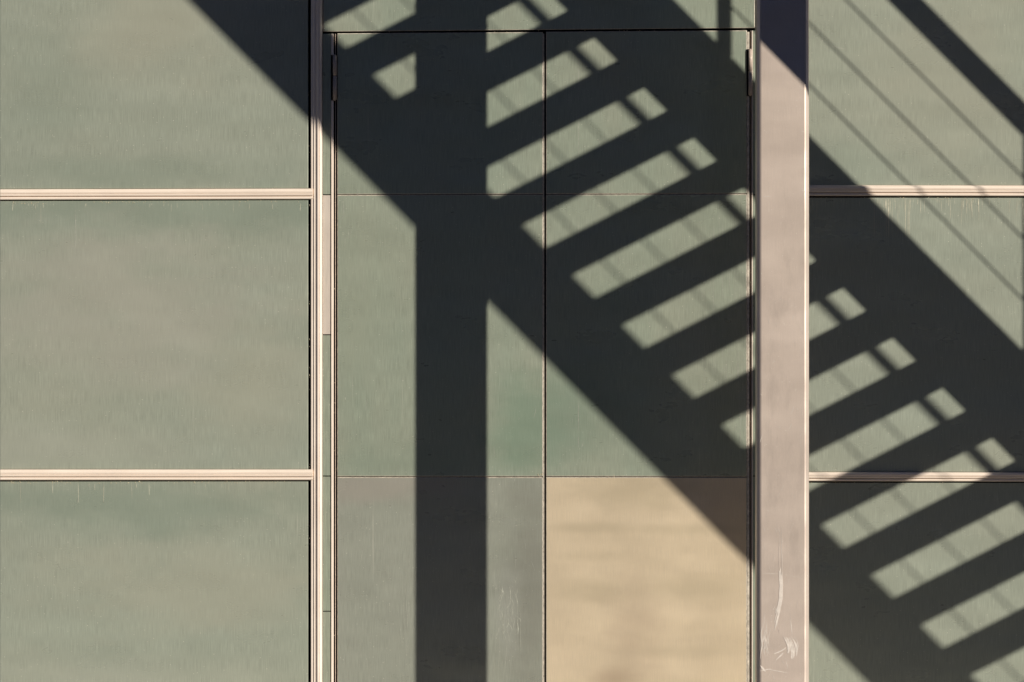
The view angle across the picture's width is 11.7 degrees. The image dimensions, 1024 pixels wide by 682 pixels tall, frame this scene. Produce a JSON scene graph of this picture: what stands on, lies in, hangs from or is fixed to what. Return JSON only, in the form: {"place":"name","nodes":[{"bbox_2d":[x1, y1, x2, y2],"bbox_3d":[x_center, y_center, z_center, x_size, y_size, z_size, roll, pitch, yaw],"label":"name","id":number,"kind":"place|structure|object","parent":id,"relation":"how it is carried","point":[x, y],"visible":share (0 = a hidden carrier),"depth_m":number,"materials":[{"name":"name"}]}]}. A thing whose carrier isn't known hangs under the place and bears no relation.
{"place":"outdoors","nodes":[
{"label":"outdoors","id":0,"kind":"place"},
{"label":"pavement","id":1,"kind":"structure","parent":0,"visible":0},
{"bbox_2d":[755,0,808,681],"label":"steel column","id":2,"kind":"structure","parent":1,"relation":"on","point":[781,340],"depth_m":18.68,"materials":[{"name":"beige metal"}]},
{"label":"ground","id":3,"kind":"structure","parent":0,"visible":0},
{"bbox_2d":[0,0,1023,681],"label":"facade wall","id":4,"kind":"structure","parent":3,"relation":"on","point":[168,340],"depth_m":20.00,"materials":[{"name":"green metal"}]},
{"bbox_2d":[331,32,543,681],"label":"door leaf","id":5,"kind":"object","parent":4,"relation":"attached to","point":[440,278],"visible":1,"depth_m":20.00,"materials":[{"name":"green metal"}]},
{"bbox_2d":[337,32,542,194],"bbox_3d":[-0.289,-0.915,20.006,0.826,0.652,0.012,0,0,0],"label":"door panel","id":6,"kind":"structure","parent":5,"relation":"in","point":[413,125],"depth_m":20.00,"materials":[{"name":"green metal"}]},
{"bbox_2d":[337,195,542,476],"bbox_3d":[-0.289,-0.022,20.006,0.826,1.132,0.012,0,0,0],"label":"door panel","id":7,"kind":"structure","parent":5,"relation":"in","point":[468,298],"depth_m":20.00,"materials":[{"name":"green metal"}]},
{"bbox_2d":[337,477,542,681],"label":"door panel","id":8,"kind":"structure","parent":5,"relation":"in","point":[383,518],"depth_m":20.00,"materials":[{"name":"metal"}]},
{"bbox_2d":[546,30,751,681],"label":"door leaf","id":9,"kind":"object","parent":4,"relation":"attached to","point":[647,310],"visible":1,"depth_m":20.00,"materials":[{"name":"green metal"}]},
{"bbox_2d":[546,30,746,193],"bbox_3d":[0.540,-0.919,20.006,0.807,0.657,0.012,0,0,0],"label":"door panel","id":10,"kind":"structure","parent":9,"relation":"in","point":[698,145],"depth_m":20.00,"materials":[{"name":"green metal"}]},
{"bbox_2d":[546,194,746,476],"bbox_3d":[0.540,-0.022,20.006,0.807,1.134,0.012,0,0,0],"label":"door panel","id":11,"kind":"structure","parent":9,"relation":"in","point":[662,376],"depth_m":20.00,"materials":[{"name":"green metal"}]},
{"bbox_2d":[546,477,746,681],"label":"door panel","id":12,"kind":"structure","parent":9,"relation":"in","point":[600,544],"depth_m":20.00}
]}

